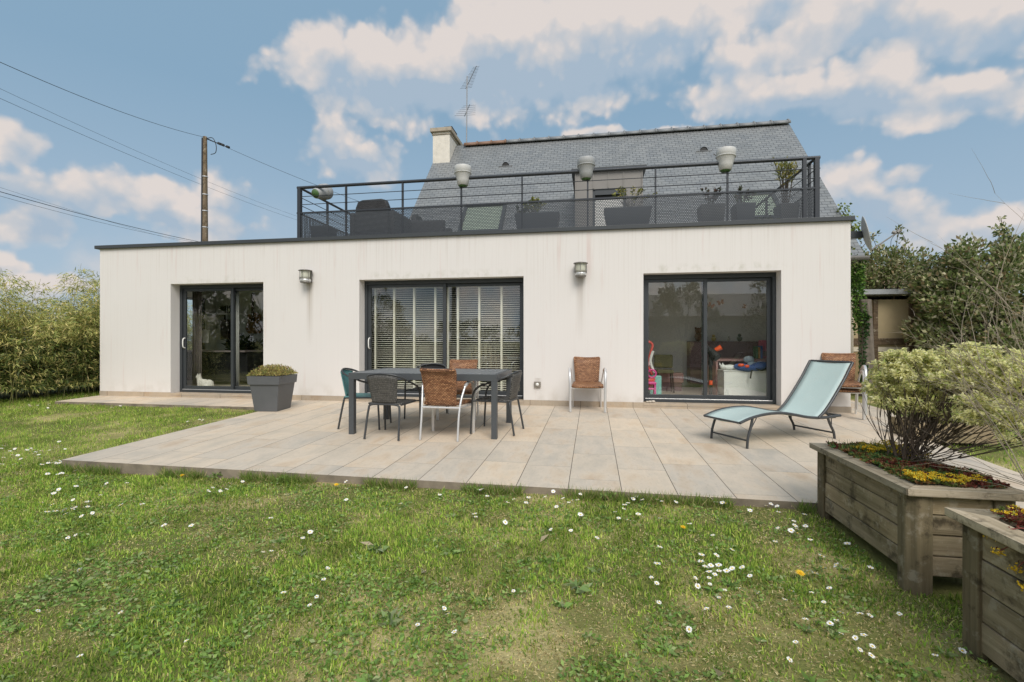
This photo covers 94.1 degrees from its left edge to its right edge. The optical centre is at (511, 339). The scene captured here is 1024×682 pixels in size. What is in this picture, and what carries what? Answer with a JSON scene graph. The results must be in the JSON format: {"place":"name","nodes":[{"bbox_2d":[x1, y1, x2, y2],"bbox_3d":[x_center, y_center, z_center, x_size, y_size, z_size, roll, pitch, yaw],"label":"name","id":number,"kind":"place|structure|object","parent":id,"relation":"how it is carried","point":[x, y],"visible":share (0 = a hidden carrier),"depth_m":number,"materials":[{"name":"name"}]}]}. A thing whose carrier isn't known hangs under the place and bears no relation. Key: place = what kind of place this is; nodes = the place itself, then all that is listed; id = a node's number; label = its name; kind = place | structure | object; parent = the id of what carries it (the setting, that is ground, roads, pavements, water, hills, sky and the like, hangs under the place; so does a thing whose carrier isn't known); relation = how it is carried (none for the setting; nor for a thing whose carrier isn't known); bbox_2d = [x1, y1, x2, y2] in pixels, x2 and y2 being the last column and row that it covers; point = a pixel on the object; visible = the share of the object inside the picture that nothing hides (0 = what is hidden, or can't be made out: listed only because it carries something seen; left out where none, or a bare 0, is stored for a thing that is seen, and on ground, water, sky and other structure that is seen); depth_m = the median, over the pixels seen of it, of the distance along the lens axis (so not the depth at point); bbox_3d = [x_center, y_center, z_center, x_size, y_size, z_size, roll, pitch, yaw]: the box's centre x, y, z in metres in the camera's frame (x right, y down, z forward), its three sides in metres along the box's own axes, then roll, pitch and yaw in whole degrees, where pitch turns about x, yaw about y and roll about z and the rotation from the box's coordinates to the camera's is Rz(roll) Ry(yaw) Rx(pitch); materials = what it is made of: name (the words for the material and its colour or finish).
{"place":"outdoors","nodes":[
{"label":"outdoors","id":0,"kind":"place"},
{"bbox_2d":[0,388,254,464],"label":"grass","id":1,"kind":"structure","parent":0,"point":[37,402],"depth_m":7.53,"materials":[{"name":"plant"}]},
{"bbox_2d":[191,330,208,342],"bbox_3d":[-7.321,0.430,11.223,0.460,1.321,0.115,0,0,10],"label":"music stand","id":2,"kind":"object","parent":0,"point":[205,336],"visible":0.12,"depth_m":11.21,"materials":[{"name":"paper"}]},
{"bbox_2d":[310,225,336,236],"bbox_3d":[-3.905,-2.145,9.890,0.399,0.370,0.360,0,0,10],"label":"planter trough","id":3,"kind":"object","parent":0,"point":[322,232],"visible":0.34,"depth_m":9.73,"materials":[{"name":"grey plastic"}]},
{"bbox_2d":[411,215,451,232],"bbox_3d":[-1.823,-2.400,10.805,0.800,0.840,0.900,0,0,5],"label":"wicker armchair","id":4,"kind":"object","parent":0,"point":[427,226],"visible":0.08,"depth_m":10.36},
{"bbox_2d":[460,346,473,359],"bbox_3d":[-1.001,0.390,11.173,0.508,0.484,0.200,0,0,10],"label":"cushion","id":5,"kind":"object","parent":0,"point":[465,349],"visible":0.32,"depth_m":11.12,"materials":[{"name":"fabric"}]},
{"bbox_2d":[0,342,1023,681],"bbox_3d":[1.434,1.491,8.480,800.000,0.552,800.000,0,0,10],"label":"lawn","id":6,"kind":"structure","parent":0,"point":[944,586],"depth_m":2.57,"materials":[{"name":"plant"}]},
{"bbox_2d":[0,269,54,401],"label":"bamboo clump","id":7,"kind":"object","parent":6,"relation":"on","point":[7,293],"visible":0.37,"depth_m":9.62,"materials":[{"name":"plant"}]},
{"bbox_2d":[0,269,99,403],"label":"hedge","id":8,"kind":"object","parent":6,"relation":"on","point":[43,321],"visible":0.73,"depth_m":10.04,"materials":[{"name":"plant"}]},
{"bbox_2d":[0,267,99,394],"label":"bamboo clump","id":9,"kind":"object","parent":6,"relation":"on","point":[94,331],"visible":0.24,"depth_m":10.70,"materials":[{"name":"plant"}]},
{"bbox_2d":[69,293,191,388],"bbox_3d":[-10.400,-0.259,13.584,3.233,3.072,4.786,0,0,43],"label":"bamboo clump","id":10,"kind":"object","parent":6,"relation":"on","point":[189,331],"visible":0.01,"depth_m":14.38,"materials":[{"name":"plant"}]},
{"bbox_2d":[201,136,229,240],"bbox_3d":[-9.916,-2.800,15.937,1.041,8.060,0.219,0,0,10],"label":"utility pole","id":11,"kind":"object","parent":6,"relation":"on","point":[204,202],"visible":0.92,"depth_m":15.94,"materials":[{"name":"brown wood"}]},
{"bbox_2d":[0,191,198,241],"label":"cable","id":12,"kind":"object","parent":11,"relation":"attached to","point":[91,216],"visible":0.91,"depth_m":11.79,"materials":[{"name":"rubber"}]},
{"bbox_2d":[0,62,201,136],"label":"cable","id":13,"kind":"object","parent":11,"relation":"attached to","point":[88,99],"visible":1,"depth_m":10.92,"materials":[{"name":"rubber"}]},
{"bbox_2d":[6,91,286,212],"bbox_3d":[-11.851,-6.404,18.080,0.007,0.619,20.548,0,0,6],"label":"cable","id":14,"kind":"object","parent":11,"relation":"attached to","point":[126,146],"visible":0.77,"depth_m":14.74,"materials":[{"name":"metal"}]},
{"bbox_2d":[0,98,295,219],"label":"cable","id":15,"kind":"object","parent":11,"relation":"attached to","point":[126,153],"visible":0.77,"depth_m":14.61,"materials":[{"name":"metal"}]},
{"bbox_2d":[367,544,388,552],"bbox_3d":[-0.880,1.375,3.131,0.147,0.058,0.151,0,0,-18],"label":"leaf rosette","id":16,"kind":"object","parent":6,"relation":"on","point":[385,547],"visible":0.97,"depth_m":3.13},
{"bbox_2d":[374,606,402,627],"bbox_3d":[-0.609,1.398,2.391,0.149,0.050,0.157,0,0,10],"label":"leaf rosette","id":17,"kind":"object","parent":6,"relation":"on","point":[395,621],"visible":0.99,"depth_m":2.40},
{"bbox_2d":[49,461,816,514],"bbox_3d":[-1.243,1.312,4.357,7.443,0.182,0.246,0,0,10],"label":"grass fringe","id":18,"kind":"object","parent":6,"relation":"on","point":[489,490],"depth_m":4.19,"materials":[{"name":"plant"}]},
{"bbox_2d":[94,119,869,412],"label":"house","id":19,"kind":"structure","parent":6,"relation":"on","point":[638,288],"depth_m":9.42,"materials":[{"name":"paint"}]},
{"bbox_2d":[187,297,204,349],"bbox_3d":[-8.481,-0.385,11.982,0.060,1.450,1.800,0,0,10],"label":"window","id":20,"kind":"structure","parent":19,"relation":"in","point":[188,298],"depth_m":12.83,"materials":[{"name":"metal"}]},
{"bbox_2d":[192,291,201,385],"bbox_3d":[-7.208,-0.085,10.905,0.253,2.350,0.045,0,0,10],"label":"curtain","id":21,"kind":"object","parent":19,"relation":"hanging from","point":[196,333],"visible":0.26,"depth_m":10.90,"materials":[{"name":"fabric"}]},
{"bbox_2d":[195,374,213,385],"bbox_3d":[-6.763,0.917,10.521,0.458,0.358,0.245,0,0,2],"label":"cat","id":22,"kind":"object","parent":19,"relation":"on","point":[201,381],"visible":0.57,"depth_m":10.45},
{"bbox_2d":[180,283,262,392],"bbox_3d":[-6.009,-0.030,10.013,2.150,2.270,0.178,0,0,10],"label":"sliding door","id":23,"kind":"structure","parent":19,"relation":"in","point":[233,288],"depth_m":10.05,"materials":[{"name":"metal"}]},
{"bbox_2d":[187,350,262,380],"bbox_3d":[-7.221,0.623,11.871,1.900,0.735,0.800,0,0,10],"label":"desk","id":24,"kind":"object","parent":19,"relation":"on","point":[216,365],"visible":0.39,"depth_m":11.55,"materials":[{"name":"fabric"}]},
{"bbox_2d":[220,319,230,339],"bbox_3d":[-7.789,-0.285,13.011,0.240,0.550,0.200,0,0,10],"label":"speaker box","id":25,"kind":"object","parent":19,"relation":"attached to","point":[225,332],"visible":0.73,"depth_m":12.92,"materials":[{"name":"black plastic"}]},
{"bbox_2d":[209,313,251,318],"bbox_3d":[-7.586,-0.615,12.951,1.280,0.210,0.250,0,0,10],"label":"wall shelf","id":26,"kind":"object","parent":19,"relation":"attached to","point":[221,314],"depth_m":12.92,"materials":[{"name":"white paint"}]},
{"bbox_2d":[245,293,262,333],"bbox_3d":[-6.957,-0.710,12.837,0.450,1.080,0.125,0,0,10],"label":"guitar","id":27,"kind":"object","parent":26,"relation":"hanging from","point":[254,325],"visible":0.98,"depth_m":12.79,"materials":[{"name":"brown wood"}]},
{"bbox_2d":[236,291,238,385],"bbox_3d":[-5.902,-0.010,10.227,0.114,2.200,0.045,0,0,10],"label":"curtain","id":28,"kind":"object","parent":19,"relation":"hanging from","point":[237,338],"visible":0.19,"depth_m":10.21,"materials":[{"name":"fabric"}]},
{"bbox_2d":[298,269,311,283],"bbox_3d":[-4.028,-1.241,9.287,0.260,0.262,0.260,0,0,10],"label":"wall lamp","id":29,"kind":"object","parent":19,"relation":"attached to","point":[306,276],"visible":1,"depth_m":9.21,"materials":[{"name":"metal"}]},
{"bbox_2d":[350,199,410,234],"bbox_3d":[-2.762,-2.420,10.051,1.020,0.880,0.800,0,0,14],"label":"wicker armchair","id":30,"kind":"object","parent":19,"relation":"on","point":[372,204],"visible":0.16,"depth_m":9.66,"materials":[{"name":"wicker"}]},
{"bbox_2d":[372,287,442,387],"bbox_3d":[-2.101,-0.025,9.524,1.520,2.110,0.064,0,0,10],"label":"venetian blind","id":31,"kind":"object","parent":19,"relation":"attached to","point":[394,335],"visible":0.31,"depth_m":9.53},
{"bbox_2d":[365,278,523,398],"bbox_3d":[-1.328,-0.030,9.222,3.215,2.270,0.178,0,0,10],"label":"sliding door","id":32,"kind":"structure","parent":19,"relation":"in","point":[444,283],"depth_m":9.20,"materials":[{"name":"metal"}]},
{"bbox_2d":[409,346,483,382],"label":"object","id":33,"kind":"object","parent":19,"relation":"on","point":[425,349],"visible":0.2,"depth_m":11.50,"materials":[{"name":"fabric"}]},
{"bbox_2d":[457,66,478,142],"bbox_3d":[-1.551,-7.962,16.388,0.848,2.984,0.255,0,0,10],"label":"tv aerial","id":34,"kind":"object","parent":19,"relation":"attached to","point":[466,88],"visible":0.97,"depth_m":16.28,"materials":[{"name":"metal"}]},
{"bbox_2d":[447,286,519,390],"bbox_3d":[-0.519,-0.025,9.256,1.570,2.110,0.064,0,0,10],"label":"venetian blind","id":35,"kind":"object","parent":19,"relation":"attached to","point":[479,337],"visible":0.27,"depth_m":9.25,"materials":[{"name":"plastic"}]},
{"bbox_2d":[470,344,506,386],"bbox_3d":[-0.548,0.527,10.170,0.780,0.926,0.680,0,0,-15],"label":"striped armchair","id":36,"kind":"object","parent":19,"relation":"on","point":[487,359],"visible":0.25,"depth_m":10.36,"materials":[{"name":"fabric"}]},
{"bbox_2d":[514,211,559,228],"bbox_3d":[0.501,-2.210,9.347,0.868,0.500,0.359,0,0,10],"label":"planter trough","id":37,"kind":"object","parent":19,"relation":"on","point":[537,219],"visible":0.3,"depth_m":9.18,"materials":[{"name":"grey plastic"}]},
{"bbox_2d":[523,196,546,212],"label":"potted plant","id":38,"kind":"object","parent":37,"relation":"on","point":[533,199],"visible":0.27,"depth_m":9.40,"materials":[{"name":"green plant"}]},
{"bbox_2d":[297,156,820,237],"bbox_3d":[0.692,-2.514,10.352,9.556,1.108,3.355,0,0,10],"label":"railing","id":39,"kind":"object","parent":19,"relation":"on","point":[813,204],"visible":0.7,"depth_m":8.61,"materials":[{"name":"metal"}]},
{"bbox_2d":[311,183,332,199],"bbox_3d":[-3.857,-2.975,9.612,0.323,0.325,0.382,-33,9,28],"label":"rail pot","id":40,"kind":"object","parent":39,"relation":"attached to","point":[321,191],"visible":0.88,"depth_m":9.54,"materials":[{"name":"ceramic"}]},
{"bbox_2d":[454,164,471,186],"bbox_3d":[-0.923,-3.069,8.959,0.325,0.382,0.323,0,0,-13],"label":"rail pot","id":41,"kind":"object","parent":39,"relation":"attached to","point":[462,173],"visible":0.97,"depth_m":8.85,"materials":[{"name":"ceramic"}]},
{"bbox_2d":[577,156,594,180],"bbox_3d":[1.335,-3.069,8.578,0.325,0.382,0.323,0,0,-13],"label":"rail pot","id":42,"kind":"object","parent":39,"relation":"attached to","point":[585,165],"visible":1,"depth_m":8.47,"materials":[{"name":"ceramic"}]},
{"bbox_2d":[716,146,735,172],"bbox_3d":[3.673,-3.079,8.185,0.325,0.382,0.323,3,-1,-13],"label":"rail pot","id":43,"kind":"object","parent":39,"relation":"attached to","point":[725,157],"visible":0.98,"depth_m":8.08,"materials":[{"name":"ceramic"}]},
{"bbox_2d":[573,262,587,277],"bbox_3d":[1.211,-1.241,8.401,0.260,0.262,0.260,0,0,10],"label":"wall lamp","id":44,"kind":"object","parent":19,"relation":"attached to","point":[580,271],"visible":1,"depth_m":8.33,"materials":[{"name":"metal"}]},
{"bbox_2d":[604,206,651,224],"bbox_3d":[2.170,-2.210,8.964,0.868,0.500,0.359,0,0,10],"label":"planter trough","id":45,"kind":"object","parent":19,"relation":"on","point":[628,215],"visible":0.3,"depth_m":8.80,"materials":[{"name":"grey plastic"}]},
{"bbox_2d":[612,186,657,206],"bbox_3d":[2.197,-2.680,8.905,0.806,0.528,0.756,0,0,43],"label":"potted shrub","id":46,"kind":"object","parent":45,"relation":"on","point":[632,191],"visible":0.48,"depth_m":8.81,"materials":[{"name":"green plant"}]},
{"bbox_2d":[649,341,656,386],"bbox_3d":[2.596,0.458,9.145,0.334,0.905,0.315,0,0,10],"label":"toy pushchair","id":47,"kind":"object","parent":19,"relation":"on","point":[651,370],"visible":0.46,"depth_m":9.09,"materials":[{"name":"pink plastic"}]},
{"bbox_2d":[649,375,660,393],"bbox_3d":[2.768,0.890,9.228,0.220,0.400,0.220,0,0,10],"label":"toy crate","id":48,"kind":"object","parent":19,"relation":"on","point":[658,383],"visible":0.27,"depth_m":9.11,"materials":[{"name":"green plastic"}]},
{"bbox_2d":[654,355,674,392],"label":"child chair","id":49,"kind":"object","parent":19,"relation":"on","point":[663,361],"visible":0.81,"depth_m":10.05,"materials":[{"name":"green fabric"}]},
{"bbox_2d":[643,272,775,403],"bbox_3d":[3.446,-0.030,8.423,2.233,2.270,0.160,0,0,10],"label":"sliding door","id":50,"kind":"structure","parent":19,"relation":"in","point":[770,277],"depth_m":8.40,"materials":[{"name":"metal"}]},
{"bbox_2d":[697,203,725,221],"bbox_3d":[3.639,-2.200,8.715,0.429,0.480,0.359,0,0,10],"label":"planter trough","id":51,"kind":"object","parent":19,"relation":"on","point":[711,213],"visible":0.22,"depth_m":8.55,"materials":[{"name":"grey plastic"}]},
{"bbox_2d":[700,186,721,203],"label":"potted plant","id":52,"kind":"object","parent":51,"relation":"on","point":[715,190],"visible":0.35,"depth_m":8.70,"materials":[{"name":"green plant"}]},
{"bbox_2d":[707,345,721,394],"bbox_3d":[3.710,0.587,8.803,0.329,1.006,0.214,0,0,32],"label":"telescope","id":53,"kind":"object","parent":19,"relation":"on","point":[714,354],"visible":0.88,"depth_m":8.79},
{"bbox_2d":[687,341,765,383],"bbox_3d":[4.878,0.510,10.790,1.680,0.960,0.415,0,0,10],"label":"cabinet","id":54,"kind":"object","parent":19,"relation":"on","point":[736,349],"visible":0.48,"depth_m":10.63,"materials":[{"name":"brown wood"}]},
{"bbox_2d":[717,369,765,395],"bbox_3d":[4.369,0.828,8.982,0.840,0.525,0.490,0,0,10],"label":"toy chest","id":55,"kind":"object","parent":19,"relation":"on","point":[734,382],"visible":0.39,"depth_m":8.77,"materials":[{"name":"white paint"}]},
{"bbox_2d":[719,363,734,369],"bbox_3d":[4.043,0.492,8.900,0.336,0.135,0.120,0,0,10],"label":"plush cat","id":56,"kind":"object","parent":55,"relation":"on","point":[726,367],"visible":0.95,"depth_m":8.86},
{"bbox_2d":[734,362,765,378],"bbox_3d":[4.399,0.549,8.752,0.612,0.307,0.254,0,0,10],"label":"rucksack","id":57,"kind":"object","parent":55,"relation":"on","point":[758,366],"visible":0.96,"depth_m":8.69,"materials":[{"name":"blue fabric"}]},
{"bbox_2d":[743,356,761,364],"bbox_3d":[4.572,0.427,8.983,0.380,0.255,0.220,0,0,10],"label":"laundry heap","id":58,"kind":"object","parent":55,"relation":"on","point":[749,360],"visible":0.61,"depth_m":8.97,"materials":[{"name":"grey fabric"}]},
{"bbox_2d":[730,202,755,220],"bbox_3d":[4.190,-2.200,8.642,0.339,0.480,0.360,0,0,10],"label":"planter trough","id":59,"kind":"object","parent":19,"relation":"on","point":[743,210],"visible":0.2,"depth_m":8.48,"materials":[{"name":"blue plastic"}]},
{"bbox_2d":[773,202,798,218],"bbox_3d":[4.971,-2.200,8.642,0.319,0.480,0.359,0,0,10],"label":"planter trough","id":60,"kind":"object","parent":19,"relation":"on","point":[786,210],"visible":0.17,"depth_m":8.48,"materials":[{"name":"grey plastic"}]},
{"bbox_2d":[770,156,798,202],"bbox_3d":[4.972,-2.916,8.675,0.425,1.016,0.516,0,0,-11],"label":"oleander","id":61,"kind":"object","parent":60,"relation":"on","point":[787,174],"visible":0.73,"depth_m":8.61,"materials":[{"name":"green plant"}]},
{"bbox_2d":[836,202,861,241],"bbox_3d":[7.918,-2.735,11.157,0.315,1.343,0.854,0,0,10],"label":"creeper","id":62,"kind":"object","parent":19,"relation":"attached to","point":[853,228],"visible":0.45,"depth_m":11.17,"materials":[{"name":"green plant"}]},
{"bbox_2d":[851,253,871,336],"bbox_3d":[7.588,-0.956,10.428,0.417,2.026,0.540,0,0,10],"label":"ivy","id":63,"kind":"object","parent":19,"relation":"hanging from","point":[858,276],"visible":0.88,"depth_m":10.40,"materials":[{"name":"green plant"}]},
{"bbox_2d":[851,216,900,250],"bbox_3d":[6.352,-1.930,8.638,1.254,0.637,0.522,0,0,-5],"label":"satellite dish","id":64,"kind":"object","parent":19,"relation":"attached to","point":[864,233],"visible":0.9,"depth_m":8.57,"materials":[{"name":"metal"}]},
{"bbox_3d":[-6.810,0.930,12.207,0.360,0.320,0.360,0,0,10],"label":"plant pot","id":65,"kind":"object","parent":19,"relation":"on","visible":0},
{"bbox_2d":[221,333,262,349],"bbox_3d":[-6.735,0.288,12.208,1.263,1.015,0.972,0,0,-31],"label":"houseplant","id":66,"kind":"object","parent":65,"relation":"in","point":[246,343],"visible":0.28,"depth_m":12.15,"materials":[{"name":"green plant"}]},
{"bbox_2d":[0,471,997,681],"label":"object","id":67,"kind":"object","parent":6,"relation":"on","point":[68,581],"visible":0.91,"depth_m":2.48,"materials":[{"name":"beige plant"}]},
{"bbox_2d":[563,579,592,594],"bbox_3d":[0.366,1.381,2.660,0.171,0.053,0.173,0,0,10],"label":"leaf rosette","id":68,"kind":"object","parent":6,"relation":"on","point":[582,589],"visible":1,"depth_m":2.66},
{"bbox_2d":[857,299,876,395],"bbox_3d":[7.767,0.220,10.363,0.446,2.200,0.321,0,0,10],"label":"leaning trunk","id":69,"kind":"object","parent":6,"relation":"on","point":[869,350],"visible":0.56,"depth_m":10.25,"materials":[{"name":"wood"}]},
{"bbox_2d":[857,302,869,396],"bbox_3d":[7.551,0.354,10.228,0.261,2.335,0.323,0,0,23],"label":"ivy","id":70,"kind":"object","parent":69,"relation":"attached to","point":[862,355],"visible":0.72,"depth_m":10.21,"materials":[{"name":"green plant"}]},
{"bbox_2d":[854,224,939,299],"bbox_3d":[9.764,-1.548,12.301,2.158,2.675,2.553,0,0,34],"label":"evergreen shrub","id":71,"kind":"object","parent":6,"relation":"on","point":[878,273],"visible":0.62,"depth_m":11.74,"materials":[{"name":"green plant"}]},
{"bbox_2d":[854,288,968,388],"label":"shed","id":72,"kind":"structure","parent":6,"relation":"on","point":[889,315],"depth_m":11.88,"materials":[{"name":"wood"}]},
{"bbox_2d":[809,443,1023,596],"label":"timber planter","id":73,"kind":"object","parent":6,"relation":"on","point":[912,531],"visible":0.66,"depth_m":2.66,"materials":[{"name":"brown wood"}]},
{"bbox_2d":[826,439,1010,488],"bbox_3d":[2.549,0.789,3.104,0.500,0.100,1.081,0,0,10],"label":"sedum mat","id":74,"kind":"object","parent":73,"relation":"on","point":[929,473],"visible":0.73,"depth_m":2.88,"materials":[{"name":"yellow plant"}]},
{"bbox_2d":[827,438,879,452],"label":"grass tuft","id":75,"kind":"object","parent":74,"relation":"on","point":[850,447],"visible":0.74,"depth_m":3.42,"materials":[{"name":"green plant"}]},
{"bbox_2d":[851,437,902,450],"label":"grass tuft","id":76,"kind":"object","parent":74,"relation":"on","point":[875,444],"visible":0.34,"depth_m":3.43,"materials":[{"name":"green plant"}]},
{"bbox_2d":[855,339,1023,466],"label":"variegated shrub","id":77,"kind":"object","parent":73,"relation":"on","point":[900,391],"visible":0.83,"depth_m":3.05,"materials":[{"name":"green plant"}]},
{"bbox_2d":[869,158,1023,501],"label":"bare bush","id":78,"kind":"object","parent":73,"relation":"on","point":[999,390],"visible":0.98,"depth_m":2.50,"materials":[{"name":"plant"}]},
{"bbox_2d":[893,267,1018,387],"bbox_3d":[12.077,-0.592,12.979,4.410,3.912,2.647,0,0,10],"label":"evergreen shrub","id":79,"kind":"object","parent":6,"relation":"on","point":[968,339],"visible":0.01,"depth_m":12.30,"materials":[{"name":"green plant"}]},
{"bbox_2d":[897,215,1023,393],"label":"evergreen shrub","id":80,"kind":"object","parent":6,"relation":"on","point":[936,300],"visible":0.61,"depth_m":10.55,"materials":[{"name":"green plant"}]},
{"bbox_2d":[901,391,1023,473],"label":"grass","id":81,"kind":"structure","parent":6,"relation":"on","point":[1006,455],"depth_m":5.47,"materials":[{"name":"plant"}]},
{"bbox_2d":[945,507,1023,681],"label":"timber planter","id":82,"kind":"object","parent":6,"relation":"on","point":[992,611],"visible":0.93,"depth_m":2.05,"materials":[{"name":"brown wood"}]},
{"bbox_2d":[983,526,1023,590],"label":"stonecrop sprig","id":83,"kind":"object","parent":82,"relation":"on","point":[1021,585],"visible":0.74,"depth_m":1.94,"materials":[{"name":"plant"}]},
{"bbox_2d":[986,504,1023,525],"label":"sedum mat","id":84,"kind":"object","parent":82,"relation":"on","point":[1009,512],"visible":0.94,"depth_m":2.12,"materials":[{"name":"yellow plant"}]},
{"bbox_2d":[996,328,1023,391],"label":"evergreen shrub","id":85,"kind":"object","parent":6,"relation":"on","point":[1014,346],"visible":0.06,"depth_m":10.04,"materials":[{"name":"green plant"}]},
{"bbox_2d":[0,0,1023,340],"label":"sky","id":86,"kind":"structure","parent":0,"point":[899,102],"materials":[{"name":"blue"}]},
{"bbox_2d":[55,395,1023,509],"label":"terrace","id":87,"kind":"structure","parent":0,"point":[546,450],"depth_m":5.48,"materials":[{"name":"tile"}]},
{"bbox_2d":[247,374,296,410],"bbox_3d":[-4.172,0.914,8.312,0.564,0.600,0.609,0,0,4],"label":"square tub","id":88,"kind":"object","parent":87,"relation":"on","point":[271,393],"visible":0.95,"depth_m":8.08,"materials":[{"name":"grey plastic"}]},
{"bbox_2d":[246,364,297,378],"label":"heather plant","id":89,"kind":"object","parent":88,"relation":"on","point":[273,370],"visible":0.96,"depth_m":8.15,"materials":[{"name":"green plant"}]},
{"bbox_2d":[337,368,391,429],"bbox_3d":[-2.122,0.821,6.848,0.635,0.840,0.593,0,0,3],"label":"woven chair","id":90,"kind":"object","parent":87,"relation":"on","point":[344,372],"visible":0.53,"depth_m":6.71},
{"bbox_2d":[363,373,420,440],"bbox_3d":[-1.568,0.832,6.235,0.593,0.840,0.635,0,0,14],"label":"woven chair","id":91,"kind":"object","parent":87,"relation":"on","point":[383,388],"visible":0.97,"depth_m":5.99,"materials":[{"name":"wicker"}]},
{"bbox_2d":[404,363,447,418],"bbox_3d":[-1.349,0.802,7.616,0.593,0.840,0.635,0,0,10],"label":"woven chair","id":92,"kind":"object","parent":87,"relation":"on","point":[433,365],"visible":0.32,"depth_m":7.84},
{"bbox_2d":[348,368,511,439],"bbox_3d":[-1.085,0.844,6.705,2.005,0.817,1.140,0,0,10],"label":"dining table","id":93,"kind":"object","parent":87,"relation":"on","point":[493,376],"visible":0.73,"depth_m":6.30,"materials":[{"name":"grey paint"}]},
{"bbox_2d":[419,368,474,441],"bbox_3d":[-0.859,0.798,6.141,0.638,0.904,0.654,0,0,12],"label":"rattan chair","id":94,"kind":"object","parent":87,"relation":"on","point":[439,388],"visible":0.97,"depth_m":5.93,"materials":[{"name":"wicker"}]},
{"bbox_2d":[436,359,478,420],"bbox_3d":[-0.818,0.770,7.530,0.638,0.904,0.654,0,0,6],"label":"rattan chair","id":95,"kind":"object","parent":87,"relation":"on","point":[462,364],"visible":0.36,"depth_m":7.72,"materials":[{"name":"wicker"}]},
{"bbox_2d":[470,370,523,435],"bbox_3d":[-0.180,0.822,6.469,0.635,0.840,0.593,0,0,17],"label":"woven chair","id":96,"kind":"object","parent":87,"relation":"on","point":[515,382],"visible":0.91,"depth_m":6.29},
{"bbox_2d":[568,356,606,412],"bbox_3d":[1.295,0.747,8.207,0.638,0.904,0.654,0,0,8],"label":"rattan chair","id":97,"kind":"object","parent":87,"relation":"on","point":[586,369],"visible":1,"depth_m":8.38,"materials":[{"name":"wicker"}]},
{"bbox_2d":[703,360,853,448],"bbox_3d":[3.370,0.762,6.016,1.866,0.981,0.616,0,0,-20],"label":"sun lounger","id":98,"kind":"object","parent":87,"relation":"on","point":[814,389],"visible":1,"depth_m":6.11,"materials":[{"name":"fabric"}]},
{"bbox_2d":[835,370,865,419],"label":"rattan chair","id":99,"kind":"object","parent":87,"relation":"on","point":[855,391],"visible":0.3,"depth_m":7.23,"materials":[{"name":"metal"}]},
{"bbox_2d":[821,353,867,414],"bbox_3d":[5.166,0.661,7.499,0.638,0.904,0.654,0,0,30],"label":"rattan chair","id":100,"kind":"object","parent":99,"relation":"on","point":[850,381],"visible":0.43,"depth_m":7.57,"materials":[{"name":"wicker"}]},
{"bbox_2d":[891,416,996,443],"bbox_3d":[5.420,1.133,6.020,0.880,0.235,0.480,0,0,10],"label":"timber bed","id":101,"kind":"object","parent":87,"relation":"on","point":[959,440],"visible":0.2,"depth_m":5.76,"materials":[{"name":"brown wood"}]},
{"bbox_2d":[659,372,683,390],"bbox_3d":[3.429,0.900,10.323,0.500,0.380,0.300,0,0,10],"label":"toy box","id":102,"kind":"object","parent":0,"point":[678,377],"visible":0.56,"depth_m":10.19,"materials":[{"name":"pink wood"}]},
{"bbox_2d":[694,327,700,340],"bbox_3d":[4.251,-0.133,10.861,0.180,0.326,0.145,0,0,10],"label":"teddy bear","id":103,"kind":"object","parent":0,"point":[697,336],"visible":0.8,"depth_m":10.82},
{"bbox_2d":[707,358,765,394],"bbox_3d":[4.714,0.730,9.522,1.380,0.720,0.750,0,0,10],"label":"play desk","id":104,"kind":"object","parent":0,"point":[715,378],"visible":0.24,"depth_m":9.39,"materials":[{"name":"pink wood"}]},
{"bbox_2d":[758,340,765,357],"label":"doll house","id":105,"kind":"structure","parent":0,"point":[762,343],"depth_m":9.42,"materials":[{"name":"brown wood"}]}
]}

